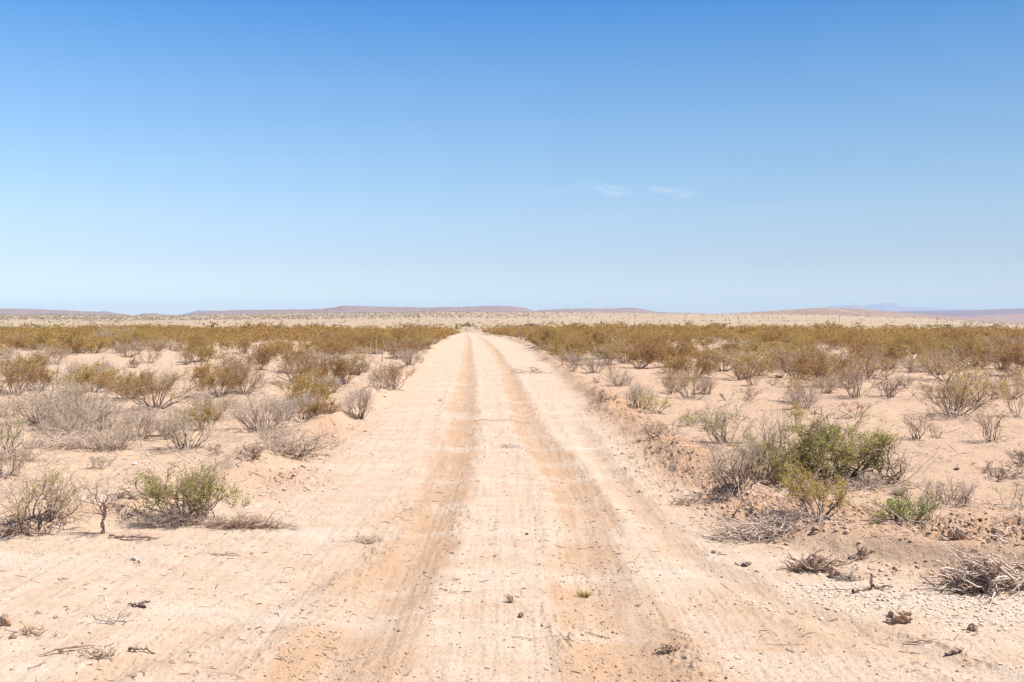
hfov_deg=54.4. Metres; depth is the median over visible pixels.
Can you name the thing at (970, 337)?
creosote bush
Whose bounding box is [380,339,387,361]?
dead snag
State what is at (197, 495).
leaning trunk
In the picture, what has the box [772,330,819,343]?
creosote bush
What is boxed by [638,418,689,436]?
grey green shrub
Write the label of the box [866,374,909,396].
dead shrub
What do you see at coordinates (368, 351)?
creosote bush
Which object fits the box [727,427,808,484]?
mesquite bush
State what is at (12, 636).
rock
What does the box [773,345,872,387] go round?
creosote bush
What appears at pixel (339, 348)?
creosote bush
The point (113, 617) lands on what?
brush pile
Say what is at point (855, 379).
creosote bush
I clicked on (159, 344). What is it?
creosote bush
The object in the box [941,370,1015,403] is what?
creosote bush
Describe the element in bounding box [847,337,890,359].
creosote bush
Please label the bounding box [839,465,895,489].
dry shrub
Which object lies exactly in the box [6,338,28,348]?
creosote bush
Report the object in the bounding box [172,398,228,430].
creosote bush
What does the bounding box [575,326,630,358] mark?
creosote bush
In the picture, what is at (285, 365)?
creosote bush
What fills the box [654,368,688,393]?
creosote bush
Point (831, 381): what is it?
dry shrub
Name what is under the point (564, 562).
pebbles
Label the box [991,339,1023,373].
creosote bush
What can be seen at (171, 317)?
scrub
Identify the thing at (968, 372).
creosote bush
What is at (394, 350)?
creosote bush
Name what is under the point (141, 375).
creosote bush
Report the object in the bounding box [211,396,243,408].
dry shrub
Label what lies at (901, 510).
mesquite bush
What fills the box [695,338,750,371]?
creosote bush
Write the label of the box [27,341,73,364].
creosote bush
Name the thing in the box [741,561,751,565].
earth clod
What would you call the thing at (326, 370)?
creosote bush
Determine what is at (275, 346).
creosote bush
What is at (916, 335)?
creosote bush
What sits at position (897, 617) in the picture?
earth clod
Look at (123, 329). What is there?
tree
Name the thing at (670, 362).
creosote bush
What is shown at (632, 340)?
creosote bush
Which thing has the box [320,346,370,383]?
dry shrub
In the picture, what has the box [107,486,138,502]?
brush pile
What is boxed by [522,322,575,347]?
creosote bush
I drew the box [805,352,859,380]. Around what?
creosote bush
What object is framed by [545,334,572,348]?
creosote bush
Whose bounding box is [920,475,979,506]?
dry shrub
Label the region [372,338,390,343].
creosote bush
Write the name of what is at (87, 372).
creosote bush
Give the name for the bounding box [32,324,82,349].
creosote bush
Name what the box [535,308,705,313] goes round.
hills
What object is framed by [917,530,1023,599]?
brush pile
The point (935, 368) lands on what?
creosote bush
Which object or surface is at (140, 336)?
creosote bush
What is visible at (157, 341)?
creosote bush
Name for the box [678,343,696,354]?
creosote bush
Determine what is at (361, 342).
creosote bush
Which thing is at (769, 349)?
creosote bush
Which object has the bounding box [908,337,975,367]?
creosote bush
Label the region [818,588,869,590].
driftwood stick
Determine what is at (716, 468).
grey green shrub
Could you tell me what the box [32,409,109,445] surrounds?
dry shrub
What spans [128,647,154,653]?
driftwood stick
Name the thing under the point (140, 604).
driftwood stick
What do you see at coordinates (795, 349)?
creosote bush
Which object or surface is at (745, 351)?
creosote bush
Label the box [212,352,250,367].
creosote bush
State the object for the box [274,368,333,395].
creosote bush
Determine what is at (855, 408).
thin shrub
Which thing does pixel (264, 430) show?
dry shrub
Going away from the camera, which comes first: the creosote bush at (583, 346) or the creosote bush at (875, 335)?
the creosote bush at (583, 346)
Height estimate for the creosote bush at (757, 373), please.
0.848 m
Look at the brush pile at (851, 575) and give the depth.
8.42 m
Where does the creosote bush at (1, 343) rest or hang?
on the ground
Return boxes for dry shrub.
[0,342,68,372]
[0,346,19,358]
[0,376,102,423]
[0,392,23,417]
[12,379,120,427]
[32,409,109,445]
[36,399,94,431]
[51,353,109,377]
[52,376,98,396]
[53,369,77,383]
[64,390,130,429]
[67,345,92,353]
[84,415,143,450]
[89,357,124,379]
[106,336,146,357]
[107,408,167,438]
[117,399,162,423]
[125,357,143,367]
[138,367,185,389]
[150,406,195,438]
[152,393,222,449]
[163,337,186,350]
[168,344,183,350]
[180,380,236,420]
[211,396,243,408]
[216,385,303,430]
[219,361,274,394]
[224,360,261,377]
[251,419,295,438]
[261,391,306,420]
[282,390,310,406]
[291,388,326,419]
[308,348,331,371]
[316,374,348,393]
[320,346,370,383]
[332,379,378,419]
[346,345,375,354]
[355,364,371,372]
[391,344,422,364]
[424,335,439,343]
[563,353,588,365]
[576,348,612,372]
[597,366,636,385]
[620,378,658,408]
[694,371,720,393]
[707,335,720,343]
[751,470,828,491]
[775,383,826,408]
[808,374,844,392]
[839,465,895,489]
[891,373,915,385]
[895,354,932,371]
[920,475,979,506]
[928,354,954,374]
[939,378,961,389]
[982,333,1015,343]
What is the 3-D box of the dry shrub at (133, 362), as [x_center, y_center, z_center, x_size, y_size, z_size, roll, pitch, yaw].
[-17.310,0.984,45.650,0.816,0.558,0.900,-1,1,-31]
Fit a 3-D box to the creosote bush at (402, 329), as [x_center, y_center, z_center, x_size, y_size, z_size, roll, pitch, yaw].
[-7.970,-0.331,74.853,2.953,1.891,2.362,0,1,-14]
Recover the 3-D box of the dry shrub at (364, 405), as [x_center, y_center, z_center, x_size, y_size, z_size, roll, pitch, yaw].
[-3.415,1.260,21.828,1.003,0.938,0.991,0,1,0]
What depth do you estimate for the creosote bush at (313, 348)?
57.23 m
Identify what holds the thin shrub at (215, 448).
on the ground
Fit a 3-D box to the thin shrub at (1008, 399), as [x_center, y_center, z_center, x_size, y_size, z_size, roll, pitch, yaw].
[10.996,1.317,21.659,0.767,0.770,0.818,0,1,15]
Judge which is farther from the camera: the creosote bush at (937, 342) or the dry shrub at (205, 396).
the creosote bush at (937, 342)
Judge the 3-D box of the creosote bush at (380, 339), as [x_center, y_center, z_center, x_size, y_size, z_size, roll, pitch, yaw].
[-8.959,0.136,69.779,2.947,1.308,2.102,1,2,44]
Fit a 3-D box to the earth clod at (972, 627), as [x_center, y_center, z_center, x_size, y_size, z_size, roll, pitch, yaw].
[3.276,2.038,7.071,0.079,0.081,0.064,0,1,-9]
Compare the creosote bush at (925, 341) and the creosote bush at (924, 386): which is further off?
the creosote bush at (925, 341)
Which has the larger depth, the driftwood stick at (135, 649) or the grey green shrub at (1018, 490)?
the grey green shrub at (1018, 490)
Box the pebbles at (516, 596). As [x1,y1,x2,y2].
[0,368,1022,681]
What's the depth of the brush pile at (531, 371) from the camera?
40.84 m
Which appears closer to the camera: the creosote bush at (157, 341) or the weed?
the weed
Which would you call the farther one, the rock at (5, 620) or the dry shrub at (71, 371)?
the dry shrub at (71, 371)
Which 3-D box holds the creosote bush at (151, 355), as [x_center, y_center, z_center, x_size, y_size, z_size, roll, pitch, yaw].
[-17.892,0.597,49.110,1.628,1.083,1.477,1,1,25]
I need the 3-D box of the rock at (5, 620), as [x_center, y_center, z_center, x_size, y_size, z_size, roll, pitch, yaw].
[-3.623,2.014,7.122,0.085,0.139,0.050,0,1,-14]
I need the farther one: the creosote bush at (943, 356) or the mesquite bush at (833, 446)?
the creosote bush at (943, 356)
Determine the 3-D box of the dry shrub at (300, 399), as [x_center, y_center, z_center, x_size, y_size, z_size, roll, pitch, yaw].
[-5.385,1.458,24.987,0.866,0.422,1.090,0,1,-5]
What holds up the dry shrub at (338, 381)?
on the ground
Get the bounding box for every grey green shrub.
[0,401,31,454]
[87,453,111,468]
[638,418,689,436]
[675,408,702,425]
[689,396,765,445]
[697,429,771,488]
[989,477,1023,505]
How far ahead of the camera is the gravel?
7.77 m
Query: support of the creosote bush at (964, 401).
on the ground
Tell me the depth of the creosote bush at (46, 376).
30.18 m
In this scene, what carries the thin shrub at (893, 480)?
on the ground
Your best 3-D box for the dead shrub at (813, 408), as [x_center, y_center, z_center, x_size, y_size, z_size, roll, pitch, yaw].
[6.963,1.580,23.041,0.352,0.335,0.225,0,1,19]
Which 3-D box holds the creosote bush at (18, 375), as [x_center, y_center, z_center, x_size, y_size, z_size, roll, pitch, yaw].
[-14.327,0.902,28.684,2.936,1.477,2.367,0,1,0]
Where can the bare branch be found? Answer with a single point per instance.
(137, 444)
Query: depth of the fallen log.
9.94 m
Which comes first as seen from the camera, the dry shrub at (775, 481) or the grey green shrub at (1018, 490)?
the grey green shrub at (1018, 490)
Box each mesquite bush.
[118,457,246,522]
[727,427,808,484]
[757,403,915,484]
[765,426,829,477]
[860,484,943,524]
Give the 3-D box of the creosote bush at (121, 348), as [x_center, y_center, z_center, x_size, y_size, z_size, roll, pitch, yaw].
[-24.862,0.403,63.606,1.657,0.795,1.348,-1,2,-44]
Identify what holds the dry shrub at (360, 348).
on the ground
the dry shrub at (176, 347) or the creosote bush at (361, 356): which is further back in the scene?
the dry shrub at (176, 347)
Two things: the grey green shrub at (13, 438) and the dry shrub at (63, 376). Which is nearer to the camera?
the grey green shrub at (13, 438)
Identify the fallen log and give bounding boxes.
[109,529,158,542]
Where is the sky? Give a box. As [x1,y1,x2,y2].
[0,0,1023,314]
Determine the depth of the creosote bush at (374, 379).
28.86 m
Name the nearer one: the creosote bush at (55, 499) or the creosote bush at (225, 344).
the creosote bush at (55, 499)
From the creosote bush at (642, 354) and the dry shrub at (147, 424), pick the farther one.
the creosote bush at (642, 354)
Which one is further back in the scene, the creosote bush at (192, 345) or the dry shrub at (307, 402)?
the creosote bush at (192, 345)
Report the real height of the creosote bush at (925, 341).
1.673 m
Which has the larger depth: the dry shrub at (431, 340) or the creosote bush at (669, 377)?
the dry shrub at (431, 340)
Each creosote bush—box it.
[0,336,7,349]
[0,337,18,353]
[0,346,69,394]
[0,350,55,380]
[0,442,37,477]
[0,463,103,531]
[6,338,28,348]
[16,341,38,350]
[17,334,43,348]
[21,366,53,389]
[27,340,48,350]
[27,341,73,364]
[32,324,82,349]
[36,339,72,357]
[44,330,88,354]
[55,357,120,392]
[56,327,93,352]
[75,336,114,353]
[94,365,156,398]
[96,358,214,408]
[108,335,134,351]
[111,327,163,349]
[112,342,134,352]
[129,339,149,349]
[134,345,163,362]
[141,334,176,349]
[141,336,171,350]
[172,332,214,361]
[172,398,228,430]
[174,348,197,363]
[185,353,250,396]
[186,331,218,345]
[189,343,220,361]
[189,346,263,378]
[210,364,236,382]
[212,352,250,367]
[215,339,237,349]
[223,331,257,353]
[238,339,278,369]
[257,333,291,354]
[262,348,325,382]
[266,337,295,352]
[271,370,340,404]
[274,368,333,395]
[277,341,329,371]
[292,355,362,386]
[295,336,326,351]
[297,396,342,418]
[298,344,329,353]
[313,338,358,358]
[323,333,357,352]
[330,348,377,374]
[348,336,373,351]
[357,331,386,342]
[360,340,384,352]
[362,347,380,354]
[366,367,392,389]
[367,339,390,351]
[368,335,401,350]
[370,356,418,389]
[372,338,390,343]
[380,341,415,359]
[382,336,423,357]
[388,332,433,349]
[390,327,423,340]
[418,342,435,350]
[521,325,565,345]
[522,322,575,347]
[533,339,566,349]
[539,338,599,359]
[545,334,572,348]
[547,344,579,361]
[562,337,598,360]
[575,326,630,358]
[576,337,629,365]
[584,332,635,353]
[591,330,646,363]
[614,340,663,368]
[624,336,646,346]
[627,331,649,340]
[631,339,657,358]
[634,393,673,412]
[645,339,704,366]
[650,331,687,349]
[652,355,681,370]
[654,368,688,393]
[656,341,676,354]
[656,350,722,378]
[660,359,714,398]
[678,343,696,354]
[679,334,697,345]
[686,346,714,360]
[693,405,715,421]
[695,336,716,347]
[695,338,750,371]
[701,342,779,378]
[709,345,732,360]
[720,338,748,352]
[728,344,760,363]
[734,363,770,385]
[739,334,770,355]
[739,353,786,375]
[756,328,787,343]
[758,341,783,357]
[760,345,811,361]
[763,336,845,379]
[770,348,815,368]
[771,460,854,518]
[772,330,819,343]
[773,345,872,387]
[775,370,835,401]
[780,401,809,427]
[785,342,814,355]
[788,342,845,371]
[800,336,817,348]
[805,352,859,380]
[811,339,841,354]
[823,336,848,349]
[826,346,865,364]
[828,348,913,378]
[830,361,892,397]
[834,331,866,346]
[834,339,904,375]
[838,365,870,383]
[843,333,870,348]
[843,340,882,363]
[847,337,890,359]
[860,329,887,340]
[861,338,910,367]
[876,334,936,361]
[878,337,914,360]
[896,330,941,348]
[899,343,958,371]
[906,375,1004,417]
[907,379,975,398]
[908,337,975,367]
[910,348,1003,381]
[915,334,987,366]
[926,333,989,361]
[933,325,1009,365]
[933,386,977,410]
[935,323,977,340]
[941,364,990,385]
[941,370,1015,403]
[951,336,1009,367]
[970,335,1023,371]
[980,373,1023,398]
[986,331,1023,356]
[991,336,1023,352]
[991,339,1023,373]
[998,331,1023,342]
[999,362,1023,385]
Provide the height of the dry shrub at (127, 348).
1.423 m
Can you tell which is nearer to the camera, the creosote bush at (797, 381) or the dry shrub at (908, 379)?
the creosote bush at (797, 381)
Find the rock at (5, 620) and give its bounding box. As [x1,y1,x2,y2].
[0,613,11,626]
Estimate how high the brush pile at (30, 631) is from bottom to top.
0.142 m
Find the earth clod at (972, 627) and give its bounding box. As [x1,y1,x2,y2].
[967,623,977,631]
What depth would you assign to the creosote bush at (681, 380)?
27.49 m
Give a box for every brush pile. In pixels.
[0,424,170,451]
[0,441,60,463]
[0,519,60,537]
[2,620,56,636]
[78,645,116,660]
[83,595,139,622]
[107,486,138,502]
[114,494,219,528]
[179,508,300,531]
[330,530,386,544]
[491,442,527,448]
[511,364,550,372]
[652,644,681,654]
[661,497,698,505]
[691,499,819,542]
[776,546,853,575]
[832,568,864,580]
[847,546,876,560]
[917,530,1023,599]
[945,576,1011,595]
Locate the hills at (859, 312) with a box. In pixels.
[725,307,1023,323]
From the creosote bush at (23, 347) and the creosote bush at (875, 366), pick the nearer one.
the creosote bush at (875, 366)
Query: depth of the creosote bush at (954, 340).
48.86 m
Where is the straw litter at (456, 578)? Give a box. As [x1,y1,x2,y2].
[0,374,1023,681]
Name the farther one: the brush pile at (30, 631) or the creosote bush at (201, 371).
the creosote bush at (201, 371)
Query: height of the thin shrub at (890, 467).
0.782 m
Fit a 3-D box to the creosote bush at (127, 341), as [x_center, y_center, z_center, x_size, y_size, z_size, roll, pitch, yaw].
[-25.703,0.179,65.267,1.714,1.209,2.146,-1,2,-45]
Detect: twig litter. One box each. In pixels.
[0,369,1023,548]
[0,369,1023,681]
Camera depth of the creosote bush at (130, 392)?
24.00 m
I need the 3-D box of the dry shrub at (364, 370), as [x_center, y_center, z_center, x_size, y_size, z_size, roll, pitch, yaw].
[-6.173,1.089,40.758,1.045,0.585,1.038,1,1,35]
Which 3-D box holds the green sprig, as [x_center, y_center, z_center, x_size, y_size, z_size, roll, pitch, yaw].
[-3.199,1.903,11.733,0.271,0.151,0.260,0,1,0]
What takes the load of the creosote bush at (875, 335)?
on the ground
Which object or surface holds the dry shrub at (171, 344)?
on the ground
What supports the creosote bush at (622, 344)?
on the ground
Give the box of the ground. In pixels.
[0,312,1023,681]
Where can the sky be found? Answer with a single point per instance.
(168, 157)
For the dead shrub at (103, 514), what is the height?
0.735 m
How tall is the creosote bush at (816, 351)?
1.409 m
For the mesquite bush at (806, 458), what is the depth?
13.84 m
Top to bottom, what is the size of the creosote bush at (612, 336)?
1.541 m
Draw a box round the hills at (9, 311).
[0,308,125,314]
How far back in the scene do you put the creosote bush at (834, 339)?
71.16 m
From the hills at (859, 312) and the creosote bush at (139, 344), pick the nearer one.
the creosote bush at (139, 344)
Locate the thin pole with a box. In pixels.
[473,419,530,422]
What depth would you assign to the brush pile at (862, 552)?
9.13 m
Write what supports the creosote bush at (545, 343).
on the ground
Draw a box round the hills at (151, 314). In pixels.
[138,313,167,315]
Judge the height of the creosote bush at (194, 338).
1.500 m
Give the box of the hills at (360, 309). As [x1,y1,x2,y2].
[189,306,533,314]
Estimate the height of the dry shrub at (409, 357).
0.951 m
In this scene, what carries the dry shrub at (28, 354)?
on the ground
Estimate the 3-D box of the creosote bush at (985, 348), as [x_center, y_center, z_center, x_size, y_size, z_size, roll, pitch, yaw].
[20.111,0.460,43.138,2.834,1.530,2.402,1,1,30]
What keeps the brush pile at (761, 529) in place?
on the ground
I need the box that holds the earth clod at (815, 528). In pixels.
[811,525,820,531]
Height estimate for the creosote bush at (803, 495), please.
0.680 m
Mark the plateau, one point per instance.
(962, 313)
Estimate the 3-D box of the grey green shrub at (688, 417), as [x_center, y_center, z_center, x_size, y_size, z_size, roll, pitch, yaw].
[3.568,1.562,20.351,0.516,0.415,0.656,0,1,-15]
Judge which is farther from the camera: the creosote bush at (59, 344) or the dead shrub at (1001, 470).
the creosote bush at (59, 344)
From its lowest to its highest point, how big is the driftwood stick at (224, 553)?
0.027 m
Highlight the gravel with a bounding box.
[0,488,1023,640]
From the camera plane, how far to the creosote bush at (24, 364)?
34.54 m
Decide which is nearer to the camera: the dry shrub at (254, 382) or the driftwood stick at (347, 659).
the driftwood stick at (347, 659)
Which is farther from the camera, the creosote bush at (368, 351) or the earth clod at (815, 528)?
the creosote bush at (368, 351)
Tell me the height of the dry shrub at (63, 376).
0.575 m
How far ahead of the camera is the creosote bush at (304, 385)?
24.99 m
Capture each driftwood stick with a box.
[39,644,94,655]
[127,600,150,607]
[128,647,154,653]
[209,552,240,555]
[329,656,366,660]
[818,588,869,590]
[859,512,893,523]
[903,638,936,642]
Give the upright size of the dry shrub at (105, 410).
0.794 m
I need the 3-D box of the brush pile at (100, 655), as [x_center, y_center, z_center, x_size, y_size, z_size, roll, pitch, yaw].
[-2.717,2.038,6.513,0.255,0.085,0.170,0,1,-9]
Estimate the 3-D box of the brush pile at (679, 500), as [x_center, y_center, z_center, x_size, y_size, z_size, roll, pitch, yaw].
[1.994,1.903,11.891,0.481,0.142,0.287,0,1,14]
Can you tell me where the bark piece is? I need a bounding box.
[945,646,963,654]
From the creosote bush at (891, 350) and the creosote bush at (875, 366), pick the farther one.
the creosote bush at (891, 350)
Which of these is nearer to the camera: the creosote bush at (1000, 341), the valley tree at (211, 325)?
the creosote bush at (1000, 341)
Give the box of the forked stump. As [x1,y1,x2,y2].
[851,572,892,592]
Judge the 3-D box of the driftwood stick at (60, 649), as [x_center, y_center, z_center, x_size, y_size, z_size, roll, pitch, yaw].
[-2.934,2.038,6.577,0.340,0.046,0.088,-1,1,-34]
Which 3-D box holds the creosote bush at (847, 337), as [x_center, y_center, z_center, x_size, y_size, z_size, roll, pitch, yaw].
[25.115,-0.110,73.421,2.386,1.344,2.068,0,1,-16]
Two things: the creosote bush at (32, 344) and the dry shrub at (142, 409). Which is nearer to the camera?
the dry shrub at (142, 409)
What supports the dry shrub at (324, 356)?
on the ground
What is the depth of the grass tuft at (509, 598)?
7.76 m
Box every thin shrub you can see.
[201,444,229,453]
[602,363,621,374]
[733,384,767,399]
[753,389,793,477]
[834,393,881,416]
[855,428,923,484]
[877,445,943,484]
[902,414,932,438]
[927,418,950,437]
[964,402,1021,441]
[983,360,1014,393]
[1000,385,1023,417]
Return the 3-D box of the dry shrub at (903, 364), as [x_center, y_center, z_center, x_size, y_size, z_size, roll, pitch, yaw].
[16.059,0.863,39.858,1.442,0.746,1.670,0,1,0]
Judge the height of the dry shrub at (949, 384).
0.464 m
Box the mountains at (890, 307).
[823,303,973,311]
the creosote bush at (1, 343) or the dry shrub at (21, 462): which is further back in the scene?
the creosote bush at (1, 343)
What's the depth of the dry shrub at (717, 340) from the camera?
88.87 m
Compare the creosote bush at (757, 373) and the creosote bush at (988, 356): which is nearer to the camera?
the creosote bush at (757, 373)
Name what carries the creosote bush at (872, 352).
on the ground
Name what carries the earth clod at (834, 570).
on the ground
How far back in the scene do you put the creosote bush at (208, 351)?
49.60 m
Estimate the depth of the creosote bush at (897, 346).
49.07 m
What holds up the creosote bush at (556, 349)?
on the ground
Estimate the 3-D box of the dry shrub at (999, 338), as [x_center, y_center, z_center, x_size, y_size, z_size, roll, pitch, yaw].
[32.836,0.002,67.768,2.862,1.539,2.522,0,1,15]
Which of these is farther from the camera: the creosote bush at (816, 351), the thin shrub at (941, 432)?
the creosote bush at (816, 351)
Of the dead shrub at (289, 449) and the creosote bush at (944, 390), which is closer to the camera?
the dead shrub at (289, 449)
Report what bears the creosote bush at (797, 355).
on the ground
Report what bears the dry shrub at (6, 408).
on the ground
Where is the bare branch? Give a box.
[131,437,168,476]
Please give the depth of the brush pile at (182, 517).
10.63 m
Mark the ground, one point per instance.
(454, 372)
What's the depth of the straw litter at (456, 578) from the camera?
7.96 m
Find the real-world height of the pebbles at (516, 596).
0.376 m
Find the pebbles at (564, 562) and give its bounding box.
[30,386,967,681]
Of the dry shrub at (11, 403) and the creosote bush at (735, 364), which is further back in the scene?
the creosote bush at (735, 364)
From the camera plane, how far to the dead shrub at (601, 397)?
24.39 m
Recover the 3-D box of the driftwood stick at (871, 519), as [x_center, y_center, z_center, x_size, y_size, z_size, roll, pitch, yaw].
[3.797,1.827,10.238,0.428,0.201,0.123,0,1,9]
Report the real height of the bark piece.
0.052 m
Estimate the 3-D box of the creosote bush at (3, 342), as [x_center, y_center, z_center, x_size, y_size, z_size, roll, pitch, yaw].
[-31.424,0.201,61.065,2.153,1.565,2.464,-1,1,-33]
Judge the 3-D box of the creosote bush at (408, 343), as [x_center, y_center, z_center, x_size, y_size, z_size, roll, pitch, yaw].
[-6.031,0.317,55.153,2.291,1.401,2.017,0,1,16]
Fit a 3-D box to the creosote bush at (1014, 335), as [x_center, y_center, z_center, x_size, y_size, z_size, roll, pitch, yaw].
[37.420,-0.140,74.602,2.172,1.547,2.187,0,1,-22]
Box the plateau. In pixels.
[898,308,1023,316]
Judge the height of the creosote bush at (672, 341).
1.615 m
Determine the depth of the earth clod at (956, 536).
9.40 m
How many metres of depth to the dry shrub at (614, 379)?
33.53 m
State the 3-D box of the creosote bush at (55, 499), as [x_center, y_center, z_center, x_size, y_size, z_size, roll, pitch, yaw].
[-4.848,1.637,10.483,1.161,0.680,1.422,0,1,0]
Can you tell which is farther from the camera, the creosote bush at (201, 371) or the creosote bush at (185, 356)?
the creosote bush at (185, 356)
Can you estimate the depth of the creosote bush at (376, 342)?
65.85 m
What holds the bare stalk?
on the ground
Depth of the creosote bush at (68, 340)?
60.16 m
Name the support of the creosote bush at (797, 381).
on the ground
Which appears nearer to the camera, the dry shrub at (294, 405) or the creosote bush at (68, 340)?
the dry shrub at (294, 405)
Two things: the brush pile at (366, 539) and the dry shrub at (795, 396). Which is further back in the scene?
the dry shrub at (795, 396)
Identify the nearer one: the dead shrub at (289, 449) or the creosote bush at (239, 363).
the dead shrub at (289, 449)
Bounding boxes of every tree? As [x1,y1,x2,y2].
[91,323,116,340]
[111,319,137,333]
[203,321,224,328]
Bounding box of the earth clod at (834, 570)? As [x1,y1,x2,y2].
[829,566,842,577]
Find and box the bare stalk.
[56,355,76,393]
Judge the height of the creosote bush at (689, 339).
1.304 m
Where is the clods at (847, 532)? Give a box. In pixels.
[56,374,1023,627]
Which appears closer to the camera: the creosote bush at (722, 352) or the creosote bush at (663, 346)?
the creosote bush at (722, 352)
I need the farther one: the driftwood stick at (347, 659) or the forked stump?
the forked stump
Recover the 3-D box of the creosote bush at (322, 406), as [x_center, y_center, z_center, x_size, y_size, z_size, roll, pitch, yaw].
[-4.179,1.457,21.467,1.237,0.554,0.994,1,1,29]
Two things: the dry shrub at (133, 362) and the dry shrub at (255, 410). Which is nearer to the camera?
the dry shrub at (255, 410)
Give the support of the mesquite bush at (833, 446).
on the ground
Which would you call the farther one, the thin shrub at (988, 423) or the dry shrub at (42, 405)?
the dry shrub at (42, 405)
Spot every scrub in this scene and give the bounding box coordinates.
[0,311,1023,329]
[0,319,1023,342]
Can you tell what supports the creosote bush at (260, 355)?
on the ground
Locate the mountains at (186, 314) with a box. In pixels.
[173,310,212,315]
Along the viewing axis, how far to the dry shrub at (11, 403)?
19.90 m
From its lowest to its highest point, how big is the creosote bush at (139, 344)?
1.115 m
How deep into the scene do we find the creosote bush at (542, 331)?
76.67 m
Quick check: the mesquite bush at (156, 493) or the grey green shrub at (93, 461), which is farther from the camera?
the grey green shrub at (93, 461)
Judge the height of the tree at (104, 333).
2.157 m
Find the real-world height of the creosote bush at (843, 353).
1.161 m
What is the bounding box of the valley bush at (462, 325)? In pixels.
[455,322,473,326]
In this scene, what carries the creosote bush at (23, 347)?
on the ground
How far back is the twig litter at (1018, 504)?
13.74 m
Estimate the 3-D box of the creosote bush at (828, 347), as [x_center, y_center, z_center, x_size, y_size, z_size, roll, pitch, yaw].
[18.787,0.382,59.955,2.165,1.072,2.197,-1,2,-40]
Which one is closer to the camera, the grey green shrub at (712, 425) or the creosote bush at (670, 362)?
the grey green shrub at (712, 425)
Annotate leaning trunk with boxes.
[172,476,211,516]
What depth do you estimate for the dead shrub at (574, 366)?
39.39 m
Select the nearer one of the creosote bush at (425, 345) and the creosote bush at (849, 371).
the creosote bush at (849, 371)
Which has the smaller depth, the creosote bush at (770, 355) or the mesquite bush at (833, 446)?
the mesquite bush at (833, 446)
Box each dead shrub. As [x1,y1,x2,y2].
[49,475,158,534]
[233,442,265,458]
[248,423,347,458]
[560,361,579,371]
[588,390,619,403]
[805,403,819,413]
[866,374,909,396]
[971,460,1023,479]
[1004,449,1023,462]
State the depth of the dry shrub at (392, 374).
30.69 m
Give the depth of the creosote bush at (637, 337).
76.61 m
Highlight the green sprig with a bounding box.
[231,496,250,507]
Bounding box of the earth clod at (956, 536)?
[947,526,965,540]
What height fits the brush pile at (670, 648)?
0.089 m
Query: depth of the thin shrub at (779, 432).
13.33 m
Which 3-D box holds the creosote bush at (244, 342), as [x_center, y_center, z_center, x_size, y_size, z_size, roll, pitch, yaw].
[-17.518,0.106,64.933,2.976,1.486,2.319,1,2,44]
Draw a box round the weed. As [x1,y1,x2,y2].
[576,589,592,597]
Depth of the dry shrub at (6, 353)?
53.79 m
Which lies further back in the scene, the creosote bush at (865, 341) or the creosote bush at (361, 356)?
the creosote bush at (865, 341)
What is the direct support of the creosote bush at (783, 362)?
on the ground
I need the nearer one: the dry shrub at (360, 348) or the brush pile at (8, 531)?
the brush pile at (8, 531)
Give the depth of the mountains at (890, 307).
19636.97 m
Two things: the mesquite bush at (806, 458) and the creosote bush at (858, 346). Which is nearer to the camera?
the mesquite bush at (806, 458)
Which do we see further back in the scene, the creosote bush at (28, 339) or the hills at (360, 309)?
the hills at (360, 309)
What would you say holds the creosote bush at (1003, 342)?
on the ground
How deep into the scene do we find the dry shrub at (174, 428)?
18.33 m
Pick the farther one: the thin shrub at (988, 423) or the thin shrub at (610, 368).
the thin shrub at (610, 368)
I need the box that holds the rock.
[8,633,16,638]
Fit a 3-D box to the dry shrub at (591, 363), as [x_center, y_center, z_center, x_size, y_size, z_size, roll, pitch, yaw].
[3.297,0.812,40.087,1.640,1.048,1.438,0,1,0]
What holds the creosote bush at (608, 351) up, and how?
on the ground
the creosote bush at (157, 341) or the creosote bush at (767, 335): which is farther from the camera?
the creosote bush at (767, 335)
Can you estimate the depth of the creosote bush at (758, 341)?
54.34 m
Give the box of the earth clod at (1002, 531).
[991,525,1008,537]
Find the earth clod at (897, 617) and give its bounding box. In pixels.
[885,610,913,624]
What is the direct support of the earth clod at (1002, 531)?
on the ground
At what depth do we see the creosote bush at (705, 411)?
21.42 m
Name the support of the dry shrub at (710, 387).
on the ground
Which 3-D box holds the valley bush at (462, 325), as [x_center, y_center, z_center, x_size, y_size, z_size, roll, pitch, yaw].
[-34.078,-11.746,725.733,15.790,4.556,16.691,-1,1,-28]
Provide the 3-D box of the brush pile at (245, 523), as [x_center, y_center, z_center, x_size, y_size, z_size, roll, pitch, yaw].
[-2.841,1.906,10.520,1.359,0.284,0.622,0,1,0]

